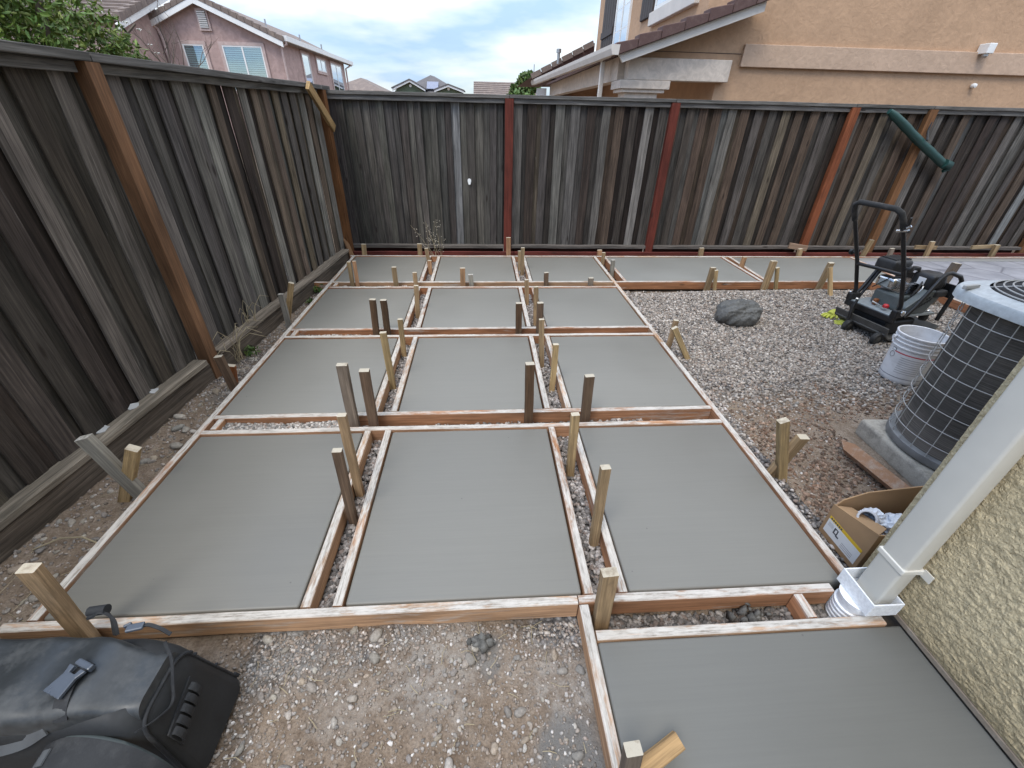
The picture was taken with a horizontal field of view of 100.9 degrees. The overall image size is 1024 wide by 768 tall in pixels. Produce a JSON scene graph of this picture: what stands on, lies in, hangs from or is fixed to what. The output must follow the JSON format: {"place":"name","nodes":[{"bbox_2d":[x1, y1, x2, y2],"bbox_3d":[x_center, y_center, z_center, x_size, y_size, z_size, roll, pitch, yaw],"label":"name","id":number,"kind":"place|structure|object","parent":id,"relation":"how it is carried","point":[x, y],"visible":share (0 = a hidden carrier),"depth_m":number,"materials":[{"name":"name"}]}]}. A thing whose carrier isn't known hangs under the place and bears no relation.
{"place":"outdoors","nodes":[
{"label":"outdoors","id":0,"kind":"place"},
{"bbox_2d":[0,277,332,622],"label":"gravel","id":1,"kind":"structure","parent":0,"point":[83,549],"depth_m":2.33,"materials":[{"name":"gravel"}]},
{"bbox_2d":[2,0,352,149],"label":"pink house","id":2,"kind":"structure","parent":0,"point":[244,44],"depth_m":18.18,"materials":[{"name":"paint"}]},
{"bbox_2d":[182,44,209,68],"bbox_3d":[-13.743,-13.917,18.608,0.860,1.630,0.070,-1,33,-4],"label":"window","id":3,"kind":"structure","parent":2,"relation":"in","point":[193,52],"depth_m":18.37,"materials":[{"name":"glass"}]},
{"bbox_2d":[221,45,267,87],"bbox_3d":[-11.717,-13.951,18.736,1.660,1.630,0.070,-1,33,-4],"label":"window","id":4,"kind":"structure","parent":2,"relation":"in","point":[249,60],"depth_m":18.56,"materials":[{"name":"glass"}]},
{"bbox_2d":[302,53,313,83],"bbox_3d":[-10.257,-15.516,21.310,0.070,1.750,1.000,-1,33,-4],"label":"window","id":5,"kind":"structure","parent":2,"relation":"in","point":[305,57],"depth_m":21.17,"materials":[{"name":"glass"}]},
{"bbox_2d":[331,63,344,89],"bbox_3d":[-10.586,-18.369,25.764,0.070,1.740,2.200,-1,33,-4],"label":"window","id":6,"kind":"structure","parent":2,"relation":"in","point":[336,70],"depth_m":25.61,"materials":[{"name":"glass"}]},
{"bbox_2d":[347,78,391,91],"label":"house","id":7,"kind":"structure","parent":0,"point":[360,84],"depth_m":32.90,"materials":[{"name":"grey tile"}]},
{"bbox_2d":[155,0,600,95],"label":"sky","id":8,"kind":"structure","parent":0,"point":[388,43],"materials":[{"name":"white"}]},
{"bbox_2d":[207,620,597,767],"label":"gravel","id":9,"kind":"structure","parent":0,"point":[266,653],"depth_m":1.50,"materials":[{"name":"gravel"}]},
{"bbox_2d":[391,75,464,93],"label":"house","id":10,"kind":"structure","parent":0,"point":[430,83],"depth_m":32.87,"materials":[{"name":"grey"}]},
{"bbox_2d":[473,81,535,94],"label":"house","id":11,"kind":"structure","parent":0,"point":[500,88],"depth_m":34.43,"materials":[{"name":"beige paint"}]},
{"bbox_2d":[0,151,1014,767],"bbox_3d":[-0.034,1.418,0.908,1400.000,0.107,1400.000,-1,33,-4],"label":"ground","id":12,"kind":"structure","parent":0,"point":[210,649],"depth_m":1.54,"materials":[{"name":"stone"}]},
{"bbox_2d":[15,562,101,637],"bbox_3d":[-1.502,0.782,1.432,0.052,0.521,0.037,1,33,-8],"label":"stake","id":13,"kind":"object","parent":12,"relation":"on","point":[44,586],"visible":0.72,"depth_m":1.37,"materials":[{"name":"brown wood"}]},
{"bbox_2d":[32,536,96,549],"bbox_3d":[-2.018,0.718,1.923,0.260,0.021,0.049,-4,33,-8],"label":"dry stalk","id":14,"kind":"object","parent":12,"relation":"on","point":[88,539],"visible":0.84,"depth_m":1.93,"materials":[{"name":"plant"}]},
{"bbox_2d":[0,0,158,60],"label":"flowering tree","id":15,"kind":"object","parent":12,"relation":"on","point":[43,22],"visible":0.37,"depth_m":3.44,"materials":[{"name":"green plant"}]},
{"bbox_2d":[74,433,145,498],"bbox_3d":[-1.915,0.425,2.057,0.064,0.444,0.040,-14,33,2],"label":"stake","id":16,"kind":"object","parent":12,"relation":"on","point":[99,452],"visible":0.76,"depth_m":2.01,"materials":[{"name":"wood"}]},
{"bbox_2d":[0,604,239,767],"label":"backpack","id":17,"kind":"object","parent":12,"relation":"on","point":[92,702],"visible":1,"depth_m":1.16,"materials":[{"name":"black fabric"}]},
{"bbox_2d":[2,362,247,621],"bbox_3d":[-1.998,0.312,2.586,0.425,0.039,2.381,-1,33,-4],"label":"straw","id":18,"kind":"object","parent":12,"relation":"on","point":[101,496],"visible":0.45,"depth_m":2.06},
{"bbox_2d":[117,444,141,501],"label":"stake","id":19,"kind":"object","parent":12,"relation":"on","point":[131,460],"visible":0.78,"depth_m":2.03,"materials":[{"name":"brown wood"}]},
{"bbox_2d":[124,1,214,67],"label":"bare shrub","id":20,"kind":"object","parent":12,"relation":"on","point":[167,47],"visible":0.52,"depth_m":4.28,"materials":[{"name":"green plant"}]},
{"bbox_2d":[0,39,353,564],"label":"side fence","id":21,"kind":"object","parent":12,"relation":"on","point":[141,240],"visible":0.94,"depth_m":2.48,"materials":[{"name":"brown wood"}]},
{"bbox_2d":[305,81,335,131],"bbox_3d":[-2.072,-3.002,4.605,0.037,0.086,0.691,9,-2,-2],"label":"corner brace","id":22,"kind":"object","parent":21,"relation":"attached to","point":[315,98],"visible":1,"depth_m":4.53,"materials":[{"name":"wood"}]},
{"bbox_2d":[44,433,362,620],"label":"concrete slab","id":23,"kind":"structure","parent":12,"relation":"on","point":[220,524],"depth_m":1.88,"materials":[{"name":"concrete"}]},
{"bbox_2d":[214,355,237,391],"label":"stake","id":24,"kind":"object","parent":12,"relation":"on","point":[226,372],"visible":0.81,"depth_m":2.90,"materials":[{"name":"brown wood"}]},
{"bbox_2d":[212,319,265,361],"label":"dry grass","id":25,"kind":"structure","parent":12,"relation":"on","point":[239,350],"depth_m":3.30,"materials":[{"name":"plant"}]},
{"bbox_2d":[243,344,260,356],"bbox_3d":[-2.131,-0.280,3.454,0.126,0.102,0.123,11,34,14],"label":"green weed","id":26,"kind":"object","parent":12,"relation":"on","point":[251,348],"visible":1,"depth_m":3.44,"materials":[{"name":"green plant"}]},
{"bbox_2d":[278,293,291,328],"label":"stake","id":27,"kind":"object","parent":12,"relation":"on","point":[284,308],"visible":0.84,"depth_m":3.74,"materials":[{"name":"wood"}]},
{"bbox_2d":[284,281,293,323],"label":"stake","id":28,"kind":"object","parent":12,"relation":"on","point":[290,291],"visible":0.73,"depth_m":3.85,"materials":[{"name":"brown wood"}]},
{"bbox_2d":[220,338,397,414],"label":"concrete slab","id":29,"kind":"structure","parent":12,"relation":"on","point":[295,376],"depth_m":2.99,"materials":[{"name":"concrete"}]},
{"bbox_2d":[347,261,354,286],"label":"stake","id":30,"kind":"object","parent":12,"relation":"on","point":[350,272],"visible":0.72,"depth_m":4.52,"materials":[{"name":"brown wood"}]},
{"bbox_2d":[295,289,413,328],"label":"concrete slab","id":31,"kind":"structure","parent":12,"relation":"on","point":[340,308],"depth_m":4.05,"materials":[{"name":"concrete"}]},
{"bbox_2d":[369,298,379,334],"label":"stake","id":32,"kind":"object","parent":12,"relation":"on","point":[374,315],"visible":0.74,"depth_m":3.52,"materials":[{"name":"brown wood"}]},
{"bbox_2d":[336,257,426,280],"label":"concrete slab","id":33,"kind":"structure","parent":12,"relation":"on","point":[374,269],"depth_m":5.09,"materials":[{"name":"concrete"}]},
{"bbox_2d":[380,299,390,334],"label":"stake","id":34,"kind":"object","parent":12,"relation":"on","point":[385,314],"visible":0.7,"depth_m":3.52,"materials":[{"name":"brown wood"}]},
{"bbox_2d":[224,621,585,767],"bbox_3d":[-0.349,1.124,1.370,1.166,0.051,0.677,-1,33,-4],"label":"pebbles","id":35,"kind":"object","parent":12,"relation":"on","point":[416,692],"visible":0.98,"depth_m":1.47,"materials":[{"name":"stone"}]},
{"bbox_2d":[411,219,444,254],"bbox_3d":[-1.091,-1.888,5.555,0.451,0.551,0.090,2,33,2],"label":"dry weed","id":36,"kind":"object","parent":12,"relation":"on","point":[432,240],"visible":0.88,"depth_m":5.56,"materials":[{"name":"plant"}]},
{"bbox_2d":[346,429,580,606],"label":"concrete slab","id":37,"kind":"structure","parent":12,"relation":"on","point":[467,515],"depth_m":1.95,"materials":[{"name":"concrete"}]},
{"bbox_2d":[399,337,542,411],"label":"concrete slab","id":38,"kind":"structure","parent":12,"relation":"on","point":[461,374],"depth_m":3.06,"materials":[{"name":"concrete"}]},
{"bbox_2d":[422,288,524,327],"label":"concrete slab","id":39,"kind":"structure","parent":12,"relation":"on","point":[485,307],"depth_m":4.11,"materials":[{"name":"concrete"}]},
{"bbox_2d":[435,257,515,280],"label":"concrete slab","id":40,"kind":"structure","parent":12,"relation":"on","point":[490,268],"depth_m":5.15,"materials":[{"name":"concrete"}]},
{"bbox_2d":[466,632,495,653],"bbox_3d":[-0.117,0.968,1.582,0.111,0.060,0.072,-1,33,-4],"label":"mortar clod","id":41,"kind":"object","parent":12,"relation":"on","point":[482,642],"visible":1,"depth_m":1.58,"materials":[{"name":"concrete"}]},
{"bbox_2d":[0,255,1023,639],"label":"timber formwork","id":42,"kind":"object","parent":12,"relation":"on","point":[308,615],"visible":0.57,"depth_m":2.30,"materials":[{"name":"wood"}]},
{"bbox_2d":[506,69,540,94],"bbox_3d":[0.451,-14.146,21.964,1.783,3.606,1.616,17,36,23],"label":"tree","id":43,"kind":"object","parent":12,"relation":"on","point":[515,89],"visible":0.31,"depth_m":21.13,"materials":[{"name":"green plant"}]},
{"bbox_2d":[221,262,843,629],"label":"gravel","id":44,"kind":"structure","parent":12,"relation":"on","point":[622,621],"depth_m":2.02,"materials":[{"name":"gravel"}]},
{"bbox_2d":[331,448,358,525],"bbox_3d":[-0.756,0.491,1.935,0.042,0.497,0.031,-1,33,-7],"label":"stake","id":45,"kind":"object","parent":44,"relation":"on","point":[344,481],"visible":0.88,"depth_m":1.90,"materials":[{"name":"brown wood"}]},
{"bbox_2d":[336,363,359,426],"bbox_3d":[-0.959,0.110,2.500,0.060,0.521,0.037,-2,33,-7],"label":"stake","id":46,"kind":"object","parent":44,"relation":"on","point":[345,381],"visible":0.76,"depth_m":2.45,"materials":[{"name":"brown wood"}]},
{"bbox_2d":[337,413,364,497],"bbox_3d":[-0.780,0.373,2.065,0.042,0.554,0.031,-2,33,-6],"label":"stake","id":47,"kind":"object","parent":44,"relation":"on","point":[347,440],"visible":0.88,"depth_m":2.03,"materials":[{"name":"brown wood"}]},
{"bbox_2d":[352,261,359,286],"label":"stake","id":48,"kind":"object","parent":44,"relation":"on","point":[355,273],"visible":0.72,"depth_m":4.53,"materials":[{"name":"brown wood"}]},
{"bbox_2d":[359,368,378,426],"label":"stake","id":49,"kind":"object","parent":44,"relation":"on","point":[368,393],"visible":0.77,"depth_m":2.47,"materials":[{"name":"brown wood"}]},
{"bbox_2d":[379,331,395,389],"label":"stake","id":50,"kind":"object","parent":44,"relation":"on","point":[387,357],"visible":0.88,"depth_m":2.90,"materials":[{"name":"brown wood"}]},
{"bbox_2d":[397,318,406,356],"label":"stake","id":51,"kind":"object","parent":44,"relation":"on","point":[402,336],"visible":0.88,"depth_m":3.32,"materials":[{"name":"brown wood"}]},
{"bbox_2d":[414,285,419,318],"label":"stake","id":52,"kind":"object","parent":44,"relation":"on","point":[417,303],"visible":0.84,"depth_m":3.99,"materials":[{"name":"brown wood"}]},
{"bbox_2d":[516,302,521,333],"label":"stake","id":53,"kind":"object","parent":44,"relation":"on","point":[518,317],"visible":0.72,"depth_m":3.59,"materials":[{"name":"brown wood"}]},
{"bbox_2d":[520,247,524,275],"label":"stake","id":54,"kind":"object","parent":44,"relation":"on","point":[522,262],"visible":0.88,"depth_m":5.08,"materials":[{"name":"brown wood"}]},
{"bbox_2d":[524,279,528,304],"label":"stake","id":55,"kind":"object","parent":44,"relation":"on","point":[526,283],"visible":0.8,"depth_m":4.32,"materials":[{"name":"brown wood"}]},
{"bbox_2d":[524,362,534,423],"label":"stake","id":56,"kind":"object","parent":44,"relation":"on","point":[529,390],"visible":0.78,"depth_m":2.52,"materials":[{"name":"brown wood"}]},
{"bbox_2d":[533,286,538,325],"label":"stake","id":57,"kind":"object","parent":44,"relation":"on","point":[535,294],"visible":0.65,"depth_m":3.87,"materials":[{"name":"brown wood"}]},
{"bbox_2d":[539,318,543,367],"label":"stake","id":58,"kind":"object","parent":44,"relation":"on","point":[541,341],"visible":0.84,"depth_m":3.22,"materials":[{"name":"brown wood"}]},
{"bbox_2d":[566,412,579,476],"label":"stake","id":59,"kind":"object","parent":44,"relation":"on","point":[572,440],"visible":0.88,"depth_m":2.21,"materials":[{"name":"brown wood"}]},
{"bbox_2d":[589,464,610,548],"bbox_3d":[0.377,0.557,1.845,0.042,0.529,0.030,-4,33,-5],"label":"stake","id":60,"kind":"object","parent":44,"relation":"on","point":[600,498],"visible":0.89,"depth_m":1.80,"materials":[{"name":"brown wood"}]},
{"bbox_2d":[592,567,618,632],"bbox_3d":[0.342,0.815,1.570,0.059,0.389,0.036,-4,33,-5],"label":"stake","id":61,"kind":"object","parent":44,"relation":"on","point":[606,591],"visible":0.89,"depth_m":1.52,"materials":[{"name":"brown wood"}]},
{"bbox_2d":[726,603,771,622],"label":"stones","id":62,"kind":"object","parent":44,"relation":"on","point":[756,615],"visible":0.77,"depth_m":1.68,"materials":[{"name":"stone"}]},
{"bbox_2d":[536,302,543,333],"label":"stake","id":63,"kind":"object","parent":12,"relation":"on","point":[540,307],"visible":0.54,"depth_m":3.60,"materials":[{"name":"brown wood"}]},
{"bbox_2d":[549,343,558,392],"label":"stake","id":64,"kind":"object","parent":12,"relation":"on","point":[554,361],"visible":0.88,"depth_m":2.94,"materials":[{"name":"brown wood"}]},
{"bbox_2d":[526,257,609,280],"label":"concrete slab","id":65,"kind":"structure","parent":12,"relation":"on","point":[570,268],"depth_m":5.21,"materials":[{"name":"concrete"}]},
{"bbox_2d":[580,374,594,421],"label":"stake","id":66,"kind":"object","parent":12,"relation":"on","point":[587,393],"visible":0.77,"depth_m":2.56,"materials":[{"name":"brown wood"}]},
{"bbox_2d":[538,288,644,326],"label":"concrete slab","id":67,"kind":"structure","parent":12,"relation":"on","point":[563,307],"depth_m":4.17,"materials":[{"name":"concrete"}]},
{"bbox_2d":[550,336,705,407],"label":"concrete slab","id":68,"kind":"structure","parent":12,"relation":"on","point":[635,371],"depth_m":3.13,"materials":[{"name":"concrete"}]},
{"bbox_2d":[619,740,642,767],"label":"stake","id":69,"kind":"object","parent":12,"relation":"on","point":[632,755],"visible":1,"depth_m":1.12,"materials":[{"name":"brown wood"}]},
{"bbox_2d":[326,90,1023,252],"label":"back fence","id":70,"kind":"object","parent":12,"relation":"on","point":[481,172],"visible":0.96,"depth_m":5.52,"materials":[{"name":"brown wood"}]},
{"bbox_2d":[887,109,953,172],"bbox_3d":[5.199,-3.082,5.386,1.185,0.690,0.155,-1,33,-4],"label":"rolled umbrella","id":71,"kind":"object","parent":70,"relation":"hanging from","point":[917,139],"visible":1,"depth_m":5.35,"materials":[{"name":"green fabric"}]},
{"bbox_2d":[607,257,757,280],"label":"concrete slab","id":72,"kind":"structure","parent":12,"relation":"on","point":[656,269],"depth_m":5.29,"materials":[{"name":"concrete"}]},
{"bbox_2d":[353,251,1023,256],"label":"edging board","id":73,"kind":"object","parent":12,"relation":"on","point":[513,253],"visible":0.34,"depth_m":5.92,"materials":[{"name":"brown wood"}]},
{"bbox_2d":[579,425,839,592],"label":"concrete slab","id":74,"kind":"structure","parent":12,"relation":"on","point":[693,507],"depth_m":2.02,"materials":[{"name":"concrete"}]},
{"bbox_2d":[703,267,715,290],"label":"stake","id":75,"kind":"object","parent":12,"relation":"on","point":[709,280],"visible":0.82,"depth_m":4.81,"materials":[{"name":"brown wood"}]},
{"bbox_2d":[577,594,886,767],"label":"timber formwork","id":76,"kind":"object","parent":12,"relation":"on","point":[801,611],"visible":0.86,"depth_m":1.56,"materials":[{"name":"wood"}]},
{"bbox_2d":[760,260,777,289],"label":"stake","id":77,"kind":"object","parent":12,"relation":"on","point":[769,274],"visible":0.85,"depth_m":4.83,"materials":[{"name":"brown wood"}]},
{"bbox_2d":[775,417,789,481],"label":"stake","id":78,"kind":"object","parent":12,"relation":"on","point":[782,441],"visible":0.93,"depth_m":2.23,"materials":[{"name":"brown wood"}]},
{"bbox_2d":[766,434,809,476],"bbox_3d":[1.485,0.403,2.302,0.060,0.345,0.037,3,41,-9],"label":"stake","id":79,"kind":"object","parent":12,"relation":"on","point":[797,442],"visible":0.58,"depth_m":2.23,"materials":[{"name":"brown wood"}]},
{"bbox_2d":[598,626,1015,767],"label":"concrete slab","id":80,"kind":"structure","parent":12,"relation":"on","point":[878,697],"depth_m":1.38,"materials":[{"name":"concrete"}]},
{"bbox_2d":[640,731,685,767],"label":"stake","id":81,"kind":"object","parent":80,"relation":"on","point":[666,750],"visible":0.84,"depth_m":1.20,"materials":[{"name":"brown wood"}]},
{"bbox_2d":[733,258,884,287],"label":"concrete slab","id":82,"kind":"structure","parent":12,"relation":"on","point":[801,269],"depth_m":5.43,"materials":[{"name":"concrete"}]},
{"bbox_2d":[814,262,834,289],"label":"stake","id":83,"kind":"object","parent":12,"relation":"on","point":[821,281],"visible":0.69,"depth_m":4.87,"materials":[{"name":"brown wood"}]},
{"bbox_2d":[827,267,832,295],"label":"stake","id":84,"kind":"object","parent":12,"relation":"on","point":[829,281],"visible":0.8,"depth_m":4.70,"materials":[{"name":"brown wood"}]},
{"bbox_2d":[825,567,904,616],"bbox_3d":[1.368,0.867,1.679,0.150,0.225,0.156,-1,33,-4],"label":"pipe adapter","id":85,"kind":"object","parent":12,"relation":"on","point":[848,597],"visible":0.71,"depth_m":1.64,"materials":[{"name":"white plastic"}]},
{"bbox_2d":[860,239,874,256],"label":"stake","id":86,"kind":"object","parent":12,"relation":"on","point":[870,242],"visible":0.66,"depth_m":5.98,"materials":[{"name":"brown wood"}]},
{"bbox_2d":[818,486,922,567],"bbox_3d":[1.710,0.650,1.911,0.408,0.285,0.227,-1,33,-4],"label":"cardboard box","id":87,"kind":"object","parent":12,"relation":"on","point":[850,536],"visible":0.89,"depth_m":1.94,"materials":[{"name":"cardboard"}]},
{"bbox_2d":[856,510,879,523],"bbox_3d":[1.598,0.602,1.890,0.144,0.073,0.073,18,16,-42],"label":"plastic tube","id":88,"kind":"object","parent":87,"relation":"in","point":[877,517],"visible":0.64,"depth_m":1.86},
{"bbox_2d":[860,507,886,522],"bbox_3d":[1.644,0.613,1.943,0.144,0.098,0.091,-1,33,-4],"label":"wrapping","id":89,"kind":"object","parent":87,"relation":"in","point":[879,513],"visible":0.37,"depth_m":1.91,"materials":[{"name":"plastic"}]},
{"bbox_2d":[880,512,901,534],"bbox_3d":[1.770,0.662,1.903,0.231,0.152,0.180,-1,33,-4],"label":"wrapping","id":90,"kind":"object","parent":87,"relation":"in","point":[890,520],"visible":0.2,"depth_m":1.90,"materials":[{"name":"plastic"}]},
{"bbox_2d":[841,440,909,489],"bbox_3d":[2.056,0.478,2.400,0.072,0.036,0.459,-28,33,7],"label":"pointed board","id":91,"kind":"object","parent":12,"relation":"on","point":[876,470],"visible":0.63,"depth_m":2.39,"materials":[{"name":"brown wood"}]},
{"bbox_2d":[855,419,934,486],"bbox_3d":[2.739,0.520,2.387,0.980,0.122,0.900,1,33,-1],"label":"concrete pad","id":92,"kind":"object","parent":12,"relation":"on","point":[875,436],"visible":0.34,"depth_m":2.51,"materials":[{"name":"concrete"}]},
{"bbox_2d":[886,280,1023,470],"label":"air conditioner","id":93,"kind":"object","parent":92,"relation":"on","point":[980,355],"visible":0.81,"depth_m":2.17,"materials":[{"name":"metal"}]},
{"bbox_2d":[859,258,1023,261],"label":"concrete slab","id":94,"kind":"structure","parent":12,"relation":"on","point":[961,259],"depth_m":5.93,"materials":[{"name":"concrete"}]},
{"bbox_2d":[862,356,1023,767],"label":"house","id":95,"kind":"structure","parent":12,"relation":"on","point":[959,619],"depth_m":1.33,"materials":[{"name":"yellow paint"}]},
{"bbox_2d":[856,366,1023,604],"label":"downspout","id":96,"kind":"object","parent":95,"relation":"attached to","point":[987,456],"visible":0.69,"depth_m":1.33,"materials":[{"name":"grey paint"}]},
{"bbox_2d":[863,261,1023,299],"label":"stamped patio","id":97,"kind":"structure","parent":12,"relation":"on","point":[972,271],"depth_m":5.55,"materials":[{"name":"concrete"}]},
{"bbox_2d":[518,0,1023,107],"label":"tan house","id":98,"kind":"structure","parent":0,"point":[963,53],"depth_m":7.09,"materials":[{"name":"paint"}]},
{"bbox_2d":[612,0,632,43],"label":"window","id":99,"kind":"structure","parent":98,"relation":"in","point":[621,26],"depth_m":10.56,"materials":[{"name":"glass"}]},
{"bbox_2d":[624,289,962,445],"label":"gravel","id":100,"kind":"structure","parent":0,"point":[718,340],"depth_m":3.75,"materials":[{"name":"gravel"}]},
{"bbox_2d":[666,319,678,348],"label":"stake","id":101,"kind":"object","parent":100,"relation":"on","point":[671,336],"visible":0.58,"depth_m":3.54,"materials":[{"name":"brown wood"}]},
{"bbox_2d":[671,326,689,359],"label":"stake","id":102,"kind":"object","parent":100,"relation":"on","point":[679,340],"visible":0.91,"depth_m":3.43,"materials":[{"name":"brown wood"}]},
{"bbox_2d":[715,298,762,325],"bbox_3d":[2.218,-0.724,4.109,0.452,0.218,0.354,-12,35,-20],"label":"rock","id":103,"kind":"object","parent":100,"relation":"on","point":[741,312],"visible":1,"depth_m":4.02,"materials":[{"name":"stone"}]},
{"bbox_2d":[835,199,963,343],"bbox_3d":[3.335,-0.975,3.711,1.052,1.172,0.560,-6,33,-12],"label":"lawn mower","id":104,"kind":"object","parent":100,"relation":"on","point":[900,298],"visible":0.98,"depth_m":3.76,"materials":[{"name":"metal"}]},
{"bbox_2d":[878,325,949,385],"bbox_3d":[3.068,-0.215,3.249,0.320,0.382,0.320,-1,33,-4],"label":"bucket","id":105,"kind":"object","parent":100,"relation":"on","point":[909,351],"visible":0.82,"depth_m":3.20,"materials":[{"name":"plastic"}]},
{"bbox_2d":[931,262,961,304],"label":"stake","id":106,"kind":"object","parent":100,"relation":"on","point":[954,266],"visible":0.35,"depth_m":4.46,"materials":[{"name":"brown wood"}]},
{"bbox_2d":[676,345,913,567],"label":"gravel","id":107,"kind":"structure","parent":0,"point":[825,500],"depth_m":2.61,"materials":[{"name":"gravel"}]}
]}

